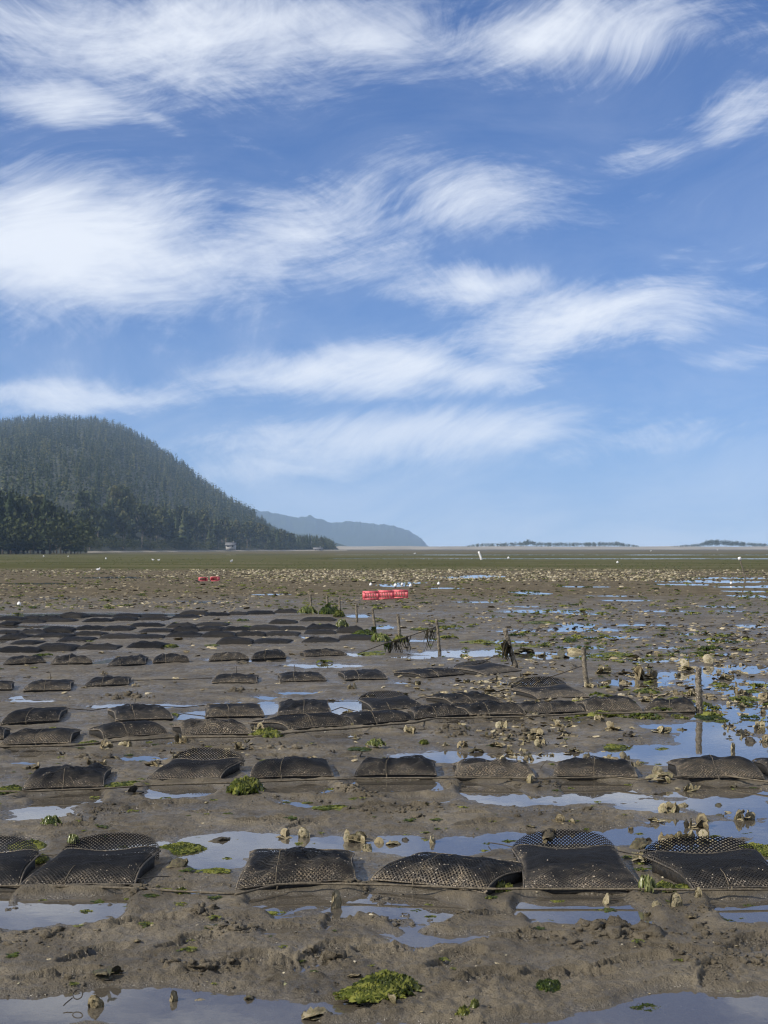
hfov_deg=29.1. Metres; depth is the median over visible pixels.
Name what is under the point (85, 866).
oyster bag
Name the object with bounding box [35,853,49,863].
seaweed clump
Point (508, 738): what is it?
oyster cluster
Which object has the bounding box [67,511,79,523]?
broadleaf tree
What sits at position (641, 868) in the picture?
seaweed scrap
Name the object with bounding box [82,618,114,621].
oyster bag
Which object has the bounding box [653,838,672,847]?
oyster cluster
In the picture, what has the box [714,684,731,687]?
seaweed patch
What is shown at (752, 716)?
seaweed patch
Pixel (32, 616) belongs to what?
oyster bag
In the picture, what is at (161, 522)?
broadleaf tree
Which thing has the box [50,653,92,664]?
oyster bag
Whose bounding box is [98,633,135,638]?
oyster bag
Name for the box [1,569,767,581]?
oyster bed
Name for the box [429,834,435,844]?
oyster
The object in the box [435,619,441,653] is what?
stake
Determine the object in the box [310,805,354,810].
seaweed clump
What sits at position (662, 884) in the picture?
seaweed clump
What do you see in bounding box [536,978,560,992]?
seaweed clump
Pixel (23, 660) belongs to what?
oyster bag
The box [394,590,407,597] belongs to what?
crate
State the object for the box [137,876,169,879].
cord
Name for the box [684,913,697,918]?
oyster
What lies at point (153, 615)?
oyster bag
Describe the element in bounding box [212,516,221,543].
conifer tree
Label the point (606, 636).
seaweed patch
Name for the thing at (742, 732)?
oyster cluster
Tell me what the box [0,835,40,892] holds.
oyster bag
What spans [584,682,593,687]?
oyster cluster
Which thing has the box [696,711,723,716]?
seaweed patch
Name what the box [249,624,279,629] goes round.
oyster bag
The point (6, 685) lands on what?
oyster bag
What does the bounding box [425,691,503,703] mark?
oyster bag
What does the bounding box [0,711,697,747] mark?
rope
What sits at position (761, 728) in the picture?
oyster cluster
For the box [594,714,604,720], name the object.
oyster cluster
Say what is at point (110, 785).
seaweed clump
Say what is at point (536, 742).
oyster cluster
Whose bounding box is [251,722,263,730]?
oyster cluster
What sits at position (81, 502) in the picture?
broadleaf tree
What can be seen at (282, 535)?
broadleaf tree
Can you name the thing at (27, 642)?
oyster bag
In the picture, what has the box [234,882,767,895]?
rope
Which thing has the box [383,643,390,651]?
hanging seaweed
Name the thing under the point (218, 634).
oyster bag
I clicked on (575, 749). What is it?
oyster cluster
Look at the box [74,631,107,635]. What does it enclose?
oyster bag
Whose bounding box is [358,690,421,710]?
oyster bag
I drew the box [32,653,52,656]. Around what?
seaweed patch
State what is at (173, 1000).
oyster
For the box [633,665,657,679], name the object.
oyster cluster
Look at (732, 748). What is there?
oyster
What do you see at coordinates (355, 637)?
oyster bag
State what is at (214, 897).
seaweed scrap
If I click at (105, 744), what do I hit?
oyster cluster
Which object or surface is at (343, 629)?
oyster bag
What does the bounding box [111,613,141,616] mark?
oyster bag
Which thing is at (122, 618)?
oyster bag
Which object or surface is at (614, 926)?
mud clods
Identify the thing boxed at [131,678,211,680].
cord
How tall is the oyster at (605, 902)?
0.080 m
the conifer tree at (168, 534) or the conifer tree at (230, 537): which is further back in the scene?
the conifer tree at (230, 537)
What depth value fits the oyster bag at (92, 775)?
9.20 m
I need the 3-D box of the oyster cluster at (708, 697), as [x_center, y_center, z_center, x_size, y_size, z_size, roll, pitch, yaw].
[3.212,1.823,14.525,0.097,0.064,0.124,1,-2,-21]
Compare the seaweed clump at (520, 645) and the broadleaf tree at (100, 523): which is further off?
the broadleaf tree at (100, 523)
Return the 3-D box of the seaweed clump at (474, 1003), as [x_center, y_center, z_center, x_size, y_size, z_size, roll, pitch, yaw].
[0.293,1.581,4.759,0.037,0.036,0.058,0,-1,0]
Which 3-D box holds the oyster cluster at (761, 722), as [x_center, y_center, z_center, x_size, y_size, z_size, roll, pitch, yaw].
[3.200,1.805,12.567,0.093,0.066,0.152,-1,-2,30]
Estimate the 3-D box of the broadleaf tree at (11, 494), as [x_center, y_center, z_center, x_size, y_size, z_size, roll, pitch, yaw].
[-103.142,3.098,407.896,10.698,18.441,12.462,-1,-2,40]
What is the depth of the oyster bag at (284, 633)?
25.21 m
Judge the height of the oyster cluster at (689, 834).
0.085 m
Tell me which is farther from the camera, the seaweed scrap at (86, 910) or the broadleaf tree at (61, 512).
the broadleaf tree at (61, 512)
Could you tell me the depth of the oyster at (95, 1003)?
4.83 m
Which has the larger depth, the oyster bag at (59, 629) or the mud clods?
the oyster bag at (59, 629)
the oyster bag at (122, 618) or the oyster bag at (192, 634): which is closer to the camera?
the oyster bag at (192, 634)
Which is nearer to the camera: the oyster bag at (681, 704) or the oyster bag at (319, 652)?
the oyster bag at (681, 704)
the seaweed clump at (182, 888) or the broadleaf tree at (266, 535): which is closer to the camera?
the seaweed clump at (182, 888)
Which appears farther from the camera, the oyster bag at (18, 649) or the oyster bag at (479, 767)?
the oyster bag at (18, 649)
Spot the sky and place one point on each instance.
(443, 272)
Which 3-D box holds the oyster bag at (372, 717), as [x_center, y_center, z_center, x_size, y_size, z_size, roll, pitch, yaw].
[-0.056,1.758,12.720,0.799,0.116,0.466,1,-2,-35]
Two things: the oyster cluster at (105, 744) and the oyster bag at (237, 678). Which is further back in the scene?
the oyster bag at (237, 678)
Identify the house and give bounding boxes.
[225,541,236,549]
[313,546,322,550]
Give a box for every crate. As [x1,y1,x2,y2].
[198,577,207,580]
[210,577,219,580]
[363,591,378,599]
[378,590,393,598]
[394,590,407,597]
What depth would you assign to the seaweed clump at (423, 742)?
11.22 m
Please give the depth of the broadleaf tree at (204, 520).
754.71 m
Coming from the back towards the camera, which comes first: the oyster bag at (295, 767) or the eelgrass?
the eelgrass
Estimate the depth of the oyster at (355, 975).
5.11 m
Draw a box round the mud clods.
[0,686,767,1023]
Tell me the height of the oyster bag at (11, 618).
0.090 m
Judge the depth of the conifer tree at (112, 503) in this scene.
623.24 m
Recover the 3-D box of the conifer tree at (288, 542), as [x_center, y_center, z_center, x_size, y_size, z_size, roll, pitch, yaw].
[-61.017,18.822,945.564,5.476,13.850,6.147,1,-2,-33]
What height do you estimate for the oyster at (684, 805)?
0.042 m
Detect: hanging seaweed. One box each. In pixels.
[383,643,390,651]
[388,636,410,652]
[423,627,435,649]
[501,640,511,661]
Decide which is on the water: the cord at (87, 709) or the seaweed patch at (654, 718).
the seaweed patch at (654, 718)
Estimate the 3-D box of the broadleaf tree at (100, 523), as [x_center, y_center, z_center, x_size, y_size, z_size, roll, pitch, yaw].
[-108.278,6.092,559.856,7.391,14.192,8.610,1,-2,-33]
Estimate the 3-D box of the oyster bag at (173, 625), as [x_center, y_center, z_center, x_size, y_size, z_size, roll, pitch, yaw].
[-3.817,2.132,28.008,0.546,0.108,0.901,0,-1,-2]
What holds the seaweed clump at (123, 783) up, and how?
on the ground
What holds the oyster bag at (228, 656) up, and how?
on the ground
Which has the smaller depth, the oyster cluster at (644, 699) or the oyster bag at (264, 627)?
the oyster cluster at (644, 699)
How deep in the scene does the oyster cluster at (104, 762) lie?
10.07 m
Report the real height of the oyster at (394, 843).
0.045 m
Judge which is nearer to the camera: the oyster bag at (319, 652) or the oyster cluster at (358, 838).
the oyster cluster at (358, 838)
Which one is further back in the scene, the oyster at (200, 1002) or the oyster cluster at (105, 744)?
the oyster cluster at (105, 744)
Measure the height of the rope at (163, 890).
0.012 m
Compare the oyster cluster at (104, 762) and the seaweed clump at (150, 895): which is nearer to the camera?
the seaweed clump at (150, 895)
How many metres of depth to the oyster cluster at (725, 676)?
16.97 m
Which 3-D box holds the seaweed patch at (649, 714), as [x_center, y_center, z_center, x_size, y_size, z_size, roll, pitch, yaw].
[2.320,1.796,13.121,0.298,0.059,0.240,0,-1,13]
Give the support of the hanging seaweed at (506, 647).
hanging from the stake at (513, 657)
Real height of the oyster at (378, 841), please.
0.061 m
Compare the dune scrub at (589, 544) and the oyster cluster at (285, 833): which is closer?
the oyster cluster at (285, 833)
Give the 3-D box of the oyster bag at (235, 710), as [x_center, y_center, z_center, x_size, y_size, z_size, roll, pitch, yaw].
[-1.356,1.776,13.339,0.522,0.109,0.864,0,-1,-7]
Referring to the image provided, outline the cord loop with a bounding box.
[63,989,82,1005]
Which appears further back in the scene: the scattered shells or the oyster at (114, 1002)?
the scattered shells
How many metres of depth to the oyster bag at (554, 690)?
14.91 m
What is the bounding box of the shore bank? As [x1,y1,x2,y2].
[87,550,346,552]
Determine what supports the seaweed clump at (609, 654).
on the ground
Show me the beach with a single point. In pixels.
(536, 548)
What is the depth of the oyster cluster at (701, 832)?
7.59 m
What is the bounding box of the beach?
[337,546,767,549]
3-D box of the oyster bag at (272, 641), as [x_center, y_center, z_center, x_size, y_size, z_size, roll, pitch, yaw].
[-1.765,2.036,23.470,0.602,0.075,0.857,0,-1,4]
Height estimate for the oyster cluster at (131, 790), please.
0.071 m
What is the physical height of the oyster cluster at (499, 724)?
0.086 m
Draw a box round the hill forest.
[0,413,336,548]
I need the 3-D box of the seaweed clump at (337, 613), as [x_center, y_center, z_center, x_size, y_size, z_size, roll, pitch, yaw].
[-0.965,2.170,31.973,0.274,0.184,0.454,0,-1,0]
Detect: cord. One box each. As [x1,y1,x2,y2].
[69,707,106,710]
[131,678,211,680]
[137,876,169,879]
[163,705,204,707]
[358,626,435,653]
[537,666,581,683]
[617,850,641,855]
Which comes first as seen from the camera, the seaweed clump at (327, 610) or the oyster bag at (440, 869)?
the oyster bag at (440, 869)
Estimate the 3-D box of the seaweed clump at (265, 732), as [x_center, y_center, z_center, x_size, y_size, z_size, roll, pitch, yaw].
[-0.918,1.734,11.687,0.321,0.072,0.418,1,-2,-26]
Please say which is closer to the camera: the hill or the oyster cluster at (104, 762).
the oyster cluster at (104, 762)
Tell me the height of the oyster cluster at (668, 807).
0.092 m
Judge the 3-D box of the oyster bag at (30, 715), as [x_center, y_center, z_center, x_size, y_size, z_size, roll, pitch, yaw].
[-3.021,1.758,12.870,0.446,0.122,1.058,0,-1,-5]
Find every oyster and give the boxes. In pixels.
[87,995,103,1011]
[106,997,122,1006]
[166,858,188,867]
[169,990,177,1005]
[194,998,209,1007]
[208,836,231,843]
[242,994,254,1001]
[298,827,309,838]
[301,1006,332,1020]
[330,890,342,911]
[348,974,361,976]
[363,843,372,851]
[374,837,383,845]
[385,840,401,846]
[388,993,395,1003]
[401,837,409,843]
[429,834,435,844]
[526,774,533,782]
[542,828,555,843]
[555,814,564,822]
[567,648,580,652]
[601,893,609,907]
[619,751,627,757]
[629,838,649,849]
[652,901,661,906]
[669,892,682,906]
[678,802,688,808]
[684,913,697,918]
[695,887,701,897]
[703,654,714,663]
[715,803,722,809]
[724,811,734,815]
[730,742,734,750]
[745,736,755,742]
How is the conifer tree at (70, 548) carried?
on the ground
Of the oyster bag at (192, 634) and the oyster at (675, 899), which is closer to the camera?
the oyster at (675, 899)
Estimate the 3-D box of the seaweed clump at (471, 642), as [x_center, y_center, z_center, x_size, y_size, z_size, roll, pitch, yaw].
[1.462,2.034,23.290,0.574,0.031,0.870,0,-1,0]
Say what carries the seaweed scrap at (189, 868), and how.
on the ground
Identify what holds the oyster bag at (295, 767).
on the ground
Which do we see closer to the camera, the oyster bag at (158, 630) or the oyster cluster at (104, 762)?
the oyster cluster at (104, 762)
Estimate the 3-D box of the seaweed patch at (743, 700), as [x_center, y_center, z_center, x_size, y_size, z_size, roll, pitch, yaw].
[3.520,1.833,14.509,0.196,0.052,0.284,0,-1,-11]
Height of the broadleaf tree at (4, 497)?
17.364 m
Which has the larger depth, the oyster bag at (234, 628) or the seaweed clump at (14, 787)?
the oyster bag at (234, 628)
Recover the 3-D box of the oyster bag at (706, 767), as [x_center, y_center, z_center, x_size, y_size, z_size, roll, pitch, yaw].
[2.183,1.673,9.814,0.623,0.143,0.795,0,-1,0]
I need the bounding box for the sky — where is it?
[0,0,767,546]
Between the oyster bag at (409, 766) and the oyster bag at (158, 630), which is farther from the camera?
the oyster bag at (158, 630)
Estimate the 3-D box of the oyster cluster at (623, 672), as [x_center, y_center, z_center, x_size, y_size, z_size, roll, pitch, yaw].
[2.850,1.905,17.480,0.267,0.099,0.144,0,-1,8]
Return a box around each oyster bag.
[0,616,26,619]
[0,621,21,624]
[0,630,20,633]
[0,632,33,639]
[0,646,41,652]
[0,680,14,690]
[0,706,68,724]
[0,726,10,739]
[0,727,80,748]
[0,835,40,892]
[3,655,46,664]
[10,640,46,644]
[18,618,45,622]
[18,832,160,887]
[19,628,46,633]
[22,679,73,691]
[22,762,111,790]
[24,615,41,618]
[32,632,75,637]
[38,643,80,651]
[39,615,62,619]
[42,626,75,631]
[46,618,78,621]
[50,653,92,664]
[56,636,97,641]
[59,612,90,618]
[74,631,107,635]
[75,625,105,629]
[75,643,122,649]
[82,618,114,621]
[84,675,131,686]
[88,720,168,738]
[90,614,112,616]
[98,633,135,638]
[100,625,136,630]
[107,654,148,666]
[107,703,173,721]
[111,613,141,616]
[112,616,137,620]
[126,640,168,647]
[129,634,165,638]
[130,622,164,626]
[137,616,172,619]
[139,628,172,632]
[140,614,167,616]
[146,747,244,780]
[152,653,189,663]
[165,630,202,637]
[166,622,195,627]
[171,614,199,617]
[171,718,250,735]
[173,626,198,631]
[179,610,208,614]
[196,622,229,625]
[198,626,223,630]
[201,631,235,637]
[204,612,228,615]
[204,703,264,718]
[208,652,248,661]
[211,673,258,683]
[216,636,253,644]
[221,626,249,630]
[228,611,247,614]
[235,631,266,636]
[235,846,356,889]
[247,610,274,614]
[248,712,350,730]
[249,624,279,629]
[250,756,333,778]
[251,649,286,660]
[252,638,292,643]
[265,631,300,635]
[268,619,297,623]
[274,608,297,612]
[277,671,326,681]
[277,699,330,715]
[279,626,306,629]
[299,648,346,656]
[300,617,336,620]
[301,636,338,642]
[304,629,335,634]
[306,623,337,629]
[336,625,362,632]
[337,669,387,680]
[338,634,371,640]
[340,710,413,724]
[354,755,436,779]
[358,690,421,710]
[370,852,525,894]
[393,667,464,677]
[407,702,468,719]
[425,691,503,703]
[452,699,525,716]
[452,758,535,780]
[453,660,521,674]
[510,676,589,699]
[511,829,638,894]
[512,700,585,713]
[553,755,637,780]
[575,695,641,711]
[642,835,767,888]
[644,697,696,713]
[666,754,764,781]
[751,758,767,775]
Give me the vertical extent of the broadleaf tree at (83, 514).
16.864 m
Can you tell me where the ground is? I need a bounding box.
[0,550,767,1023]
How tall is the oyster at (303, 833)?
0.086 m
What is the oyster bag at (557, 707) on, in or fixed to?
on the ground
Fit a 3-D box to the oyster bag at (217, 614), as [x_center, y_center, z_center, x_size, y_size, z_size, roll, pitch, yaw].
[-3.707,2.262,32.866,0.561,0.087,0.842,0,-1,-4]
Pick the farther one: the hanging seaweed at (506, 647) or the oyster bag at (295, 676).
the hanging seaweed at (506, 647)
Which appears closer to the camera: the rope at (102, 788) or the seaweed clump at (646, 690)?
the rope at (102, 788)
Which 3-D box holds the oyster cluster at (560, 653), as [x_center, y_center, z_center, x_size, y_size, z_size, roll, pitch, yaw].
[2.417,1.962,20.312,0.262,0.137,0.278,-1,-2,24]
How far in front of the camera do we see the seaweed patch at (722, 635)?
24.62 m
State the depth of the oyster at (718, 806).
8.61 m
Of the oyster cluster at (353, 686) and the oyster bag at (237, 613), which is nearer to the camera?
the oyster cluster at (353, 686)
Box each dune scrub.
[462,540,638,546]
[674,539,767,546]
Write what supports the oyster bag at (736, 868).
on the ground
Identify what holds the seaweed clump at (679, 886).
on the ground
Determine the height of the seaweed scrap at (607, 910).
0.010 m
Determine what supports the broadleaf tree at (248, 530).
on the hill
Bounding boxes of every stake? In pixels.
[355,604,357,622]
[371,608,375,632]
[396,614,400,635]
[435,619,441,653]
[503,627,517,667]
[581,647,588,683]
[695,667,702,710]
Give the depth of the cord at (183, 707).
13.67 m
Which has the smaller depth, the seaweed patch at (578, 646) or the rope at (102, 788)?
the rope at (102, 788)
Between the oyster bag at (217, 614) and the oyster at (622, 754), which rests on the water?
the oyster at (622, 754)
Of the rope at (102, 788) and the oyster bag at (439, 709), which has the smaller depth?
the rope at (102, 788)
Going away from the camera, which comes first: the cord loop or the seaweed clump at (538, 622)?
the cord loop
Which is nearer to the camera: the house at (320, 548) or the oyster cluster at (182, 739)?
the oyster cluster at (182, 739)
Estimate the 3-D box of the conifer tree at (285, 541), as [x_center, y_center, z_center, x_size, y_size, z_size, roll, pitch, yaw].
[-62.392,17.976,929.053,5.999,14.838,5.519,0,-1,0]
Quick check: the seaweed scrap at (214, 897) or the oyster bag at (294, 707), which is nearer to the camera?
the seaweed scrap at (214, 897)
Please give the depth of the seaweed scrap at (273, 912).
6.07 m
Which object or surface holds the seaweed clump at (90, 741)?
on the ground
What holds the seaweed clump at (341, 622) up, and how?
on the ground
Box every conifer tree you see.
[0,491,12,549]
[1,493,19,553]
[11,516,25,553]
[19,500,32,553]
[30,496,57,553]
[58,508,67,552]
[62,519,80,553]
[88,492,97,521]
[103,497,115,540]
[110,496,119,528]
[121,495,139,538]
[159,502,171,537]
[166,511,173,538]
[172,514,179,537]
[172,518,181,548]
[178,511,191,546]
[190,509,202,540]
[204,519,214,541]
[206,528,212,548]
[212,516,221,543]
[227,530,232,541]
[232,519,239,549]
[274,528,281,549]
[281,529,288,549]
[286,532,292,549]
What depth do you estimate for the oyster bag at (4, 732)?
11.63 m
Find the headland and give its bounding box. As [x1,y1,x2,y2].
[251,509,427,545]
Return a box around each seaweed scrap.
[6,952,18,957]
[80,909,92,914]
[89,899,104,903]
[137,921,152,927]
[176,946,197,951]
[179,867,196,871]
[208,895,221,899]
[208,915,220,919]
[267,911,286,914]
[603,907,616,912]
[631,938,644,942]
[634,867,651,870]
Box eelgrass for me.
[2,556,764,570]
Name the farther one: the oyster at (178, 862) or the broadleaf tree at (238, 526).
the broadleaf tree at (238, 526)
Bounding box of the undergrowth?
[0,511,334,550]
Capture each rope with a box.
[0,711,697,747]
[0,775,767,791]
[0,885,234,894]
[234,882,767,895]
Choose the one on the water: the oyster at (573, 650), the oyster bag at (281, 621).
the oyster at (573, 650)
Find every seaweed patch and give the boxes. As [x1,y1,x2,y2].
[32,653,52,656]
[316,659,332,662]
[439,626,451,628]
[509,633,525,635]
[536,642,551,645]
[564,716,579,718]
[575,712,601,716]
[576,645,591,648]
[589,691,613,696]
[591,709,612,716]
[599,634,616,638]
[607,712,630,717]
[628,712,661,717]
[648,716,664,719]
[652,706,671,710]
[690,651,709,653]
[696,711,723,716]
[700,637,719,640]
[700,647,722,649]
[703,702,721,709]
[713,634,729,636]
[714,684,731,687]
[720,640,737,642]
[732,696,752,702]
[738,648,751,651]
[740,714,759,718]
[748,683,767,688]
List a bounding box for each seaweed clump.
[0,784,22,794]
[7,838,45,851]
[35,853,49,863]
[40,815,61,825]
[67,834,79,843]
[78,740,98,745]
[104,783,114,786]
[111,780,147,786]
[143,893,159,897]
[160,841,211,855]
[163,644,178,647]
[174,887,190,894]
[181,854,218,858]
[194,867,230,873]
[226,775,266,794]
[248,727,284,737]
[297,606,317,613]
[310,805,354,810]
[319,606,337,613]
[333,610,345,616]
[333,982,405,1002]
[335,619,348,626]
[347,747,371,750]
[352,629,373,634]
[352,969,423,996]
[357,650,384,655]
[365,738,385,746]
[370,632,390,641]
[391,634,406,641]
[410,627,427,629]
[418,739,428,744]
[454,1004,469,1019]
[459,640,495,643]
[469,997,479,1008]
[494,644,543,647]
[495,880,505,892]
[504,882,513,891]
[520,621,558,623]
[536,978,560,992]
[591,652,631,656]
[602,743,630,750]
[625,1003,664,1015]
[632,687,658,693]
[638,874,656,892]
[656,880,676,892]
[674,884,689,888]
[694,715,725,719]
[710,718,728,722]
[728,696,760,700]
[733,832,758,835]
[738,842,767,856]
[745,690,759,692]
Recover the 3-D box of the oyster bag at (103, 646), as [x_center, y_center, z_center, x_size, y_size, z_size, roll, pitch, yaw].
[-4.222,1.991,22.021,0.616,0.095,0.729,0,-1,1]
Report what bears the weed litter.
on the ground
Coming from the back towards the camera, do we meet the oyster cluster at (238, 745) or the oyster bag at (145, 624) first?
the oyster bag at (145, 624)
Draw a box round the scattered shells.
[0,571,767,762]
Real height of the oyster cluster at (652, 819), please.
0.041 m
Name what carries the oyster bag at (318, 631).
on the ground
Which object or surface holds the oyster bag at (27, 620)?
on the ground
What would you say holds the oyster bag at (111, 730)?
on the ground
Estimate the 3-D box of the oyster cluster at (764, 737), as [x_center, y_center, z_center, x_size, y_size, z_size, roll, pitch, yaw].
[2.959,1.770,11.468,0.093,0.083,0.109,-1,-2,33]
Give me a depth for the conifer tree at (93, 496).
606.42 m
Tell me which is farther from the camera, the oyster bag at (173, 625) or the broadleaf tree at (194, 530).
the broadleaf tree at (194, 530)
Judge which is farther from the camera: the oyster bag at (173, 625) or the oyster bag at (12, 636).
the oyster bag at (173, 625)
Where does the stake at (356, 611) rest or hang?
on the ground
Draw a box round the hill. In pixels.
[0,424,338,553]
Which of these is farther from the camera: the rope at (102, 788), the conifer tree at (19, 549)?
the conifer tree at (19, 549)
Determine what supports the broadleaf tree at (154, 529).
on the hill
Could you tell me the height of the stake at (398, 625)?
0.599 m
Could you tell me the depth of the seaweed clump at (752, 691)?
15.44 m
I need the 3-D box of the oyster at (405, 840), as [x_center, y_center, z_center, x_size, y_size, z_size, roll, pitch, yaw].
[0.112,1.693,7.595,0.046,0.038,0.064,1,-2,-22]
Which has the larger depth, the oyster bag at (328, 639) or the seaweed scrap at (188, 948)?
the oyster bag at (328, 639)
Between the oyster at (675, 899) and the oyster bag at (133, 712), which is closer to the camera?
the oyster at (675, 899)
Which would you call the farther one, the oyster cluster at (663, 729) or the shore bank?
the shore bank
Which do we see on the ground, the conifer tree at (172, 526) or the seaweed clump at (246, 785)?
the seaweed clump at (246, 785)
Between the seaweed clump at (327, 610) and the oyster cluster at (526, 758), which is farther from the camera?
the seaweed clump at (327, 610)
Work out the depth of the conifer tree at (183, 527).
700.37 m
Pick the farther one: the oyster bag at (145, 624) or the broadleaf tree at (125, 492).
the broadleaf tree at (125, 492)
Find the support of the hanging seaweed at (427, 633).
hanging from the cord at (395, 640)
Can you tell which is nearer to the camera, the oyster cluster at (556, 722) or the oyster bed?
the oyster cluster at (556, 722)
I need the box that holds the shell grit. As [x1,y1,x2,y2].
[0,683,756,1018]
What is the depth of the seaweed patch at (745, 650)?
21.12 m
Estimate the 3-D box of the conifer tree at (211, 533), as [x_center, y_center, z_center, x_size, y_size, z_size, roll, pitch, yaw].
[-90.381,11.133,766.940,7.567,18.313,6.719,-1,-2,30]
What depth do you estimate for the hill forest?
1073.98 m
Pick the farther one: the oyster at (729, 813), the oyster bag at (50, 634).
the oyster bag at (50, 634)
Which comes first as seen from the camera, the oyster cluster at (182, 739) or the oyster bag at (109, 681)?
the oyster cluster at (182, 739)
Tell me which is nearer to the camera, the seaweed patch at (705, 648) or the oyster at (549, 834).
the oyster at (549, 834)
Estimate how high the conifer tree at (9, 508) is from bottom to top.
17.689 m
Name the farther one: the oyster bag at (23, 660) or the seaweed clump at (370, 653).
the seaweed clump at (370, 653)
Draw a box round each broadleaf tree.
[0,491,15,553]
[4,490,30,553]
[11,496,29,553]
[20,504,45,553]
[25,492,44,552]
[39,500,58,553]
[56,505,70,553]
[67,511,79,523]
[70,490,95,517]
[73,508,93,533]
[79,507,100,549]
[92,509,107,537]
[103,485,125,510]
[112,510,131,548]
[115,496,135,538]
[116,484,133,503]
[131,507,154,547]
[144,514,160,549]
[150,505,169,541]
[151,511,170,540]
[173,504,188,529]
[185,513,204,546]
[196,513,212,539]
[199,509,212,543]
[212,525,227,547]
[229,519,243,540]
[243,524,255,548]
[260,529,273,549]
[271,529,276,541]
[279,528,287,541]
[299,537,306,544]
[318,537,325,544]
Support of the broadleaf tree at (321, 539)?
on the hill
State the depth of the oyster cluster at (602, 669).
17.43 m
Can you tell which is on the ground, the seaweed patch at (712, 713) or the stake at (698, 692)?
the stake at (698, 692)
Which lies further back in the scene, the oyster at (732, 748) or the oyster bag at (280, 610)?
the oyster bag at (280, 610)
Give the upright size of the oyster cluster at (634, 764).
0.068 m
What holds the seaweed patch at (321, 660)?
on the ground
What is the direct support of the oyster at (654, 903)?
on the ground
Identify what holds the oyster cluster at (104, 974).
on the ground
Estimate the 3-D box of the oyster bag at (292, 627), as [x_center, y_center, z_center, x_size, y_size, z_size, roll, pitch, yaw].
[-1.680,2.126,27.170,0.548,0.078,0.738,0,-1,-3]
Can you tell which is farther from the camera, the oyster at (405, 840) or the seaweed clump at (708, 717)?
the seaweed clump at (708, 717)
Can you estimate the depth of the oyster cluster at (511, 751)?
10.78 m
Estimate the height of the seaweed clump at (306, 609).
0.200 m
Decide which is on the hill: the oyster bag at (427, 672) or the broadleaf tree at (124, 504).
the broadleaf tree at (124, 504)
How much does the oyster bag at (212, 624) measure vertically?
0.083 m
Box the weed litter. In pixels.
[0,572,767,692]
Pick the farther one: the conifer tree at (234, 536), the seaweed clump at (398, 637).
the conifer tree at (234, 536)
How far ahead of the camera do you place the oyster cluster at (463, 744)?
11.02 m
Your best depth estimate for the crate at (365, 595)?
42.70 m
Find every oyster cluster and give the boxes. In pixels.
[22,762,39,769]
[82,948,96,958]
[87,759,95,764]
[91,965,123,979]
[97,759,106,764]
[100,739,112,749]
[118,741,131,746]
[120,785,143,795]
[144,760,162,766]
[174,733,187,742]
[233,742,247,748]
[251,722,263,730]
[273,828,292,840]
[342,829,366,845]
[347,683,356,688]
[404,725,415,733]
[457,741,468,747]
[468,747,483,753]
[490,741,504,747]
[495,720,507,727]
[500,734,513,740]
[504,749,519,754]
[513,646,534,653]
[524,754,534,761]
[527,733,538,739]
[530,727,544,735]
[534,738,545,745]
[551,650,569,657]
[553,720,564,726]
[567,747,583,753]
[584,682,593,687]
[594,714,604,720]
[595,665,612,673]
[605,721,622,730]
[614,669,634,675]
[619,677,631,683]
[623,731,635,736]
[624,827,635,832]
[631,760,640,766]
[631,851,648,862]
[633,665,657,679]
[641,697,651,701]
[646,765,672,783]
[648,816,664,821]
[651,726,671,733]
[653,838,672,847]
[658,801,679,812]
[658,831,676,842]
[675,783,700,792]
[675,829,694,842]
[677,659,695,670]
[684,813,708,830]
[688,690,695,695]
[695,829,715,845]
[705,694,717,699]
[718,673,732,678]
[734,809,754,820]
[735,688,745,692]
[735,729,748,735]
[754,724,765,730]
[755,720,764,725]
[758,692,767,697]
[759,734,767,741]
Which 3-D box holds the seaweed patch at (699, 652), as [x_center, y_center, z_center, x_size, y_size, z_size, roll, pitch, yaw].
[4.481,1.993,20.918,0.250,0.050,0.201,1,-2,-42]
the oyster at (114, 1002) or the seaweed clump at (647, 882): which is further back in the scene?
the seaweed clump at (647, 882)
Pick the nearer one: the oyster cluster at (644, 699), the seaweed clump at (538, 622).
the oyster cluster at (644, 699)
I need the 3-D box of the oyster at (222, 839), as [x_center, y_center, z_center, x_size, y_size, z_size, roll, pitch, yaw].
[-0.843,1.689,7.609,0.083,0.039,0.138,-1,-2,32]
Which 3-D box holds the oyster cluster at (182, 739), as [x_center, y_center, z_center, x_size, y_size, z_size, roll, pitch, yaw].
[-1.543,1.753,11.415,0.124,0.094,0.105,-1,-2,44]
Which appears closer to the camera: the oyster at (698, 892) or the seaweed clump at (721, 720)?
the oyster at (698, 892)
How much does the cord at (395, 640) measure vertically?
0.383 m
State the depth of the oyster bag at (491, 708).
13.15 m

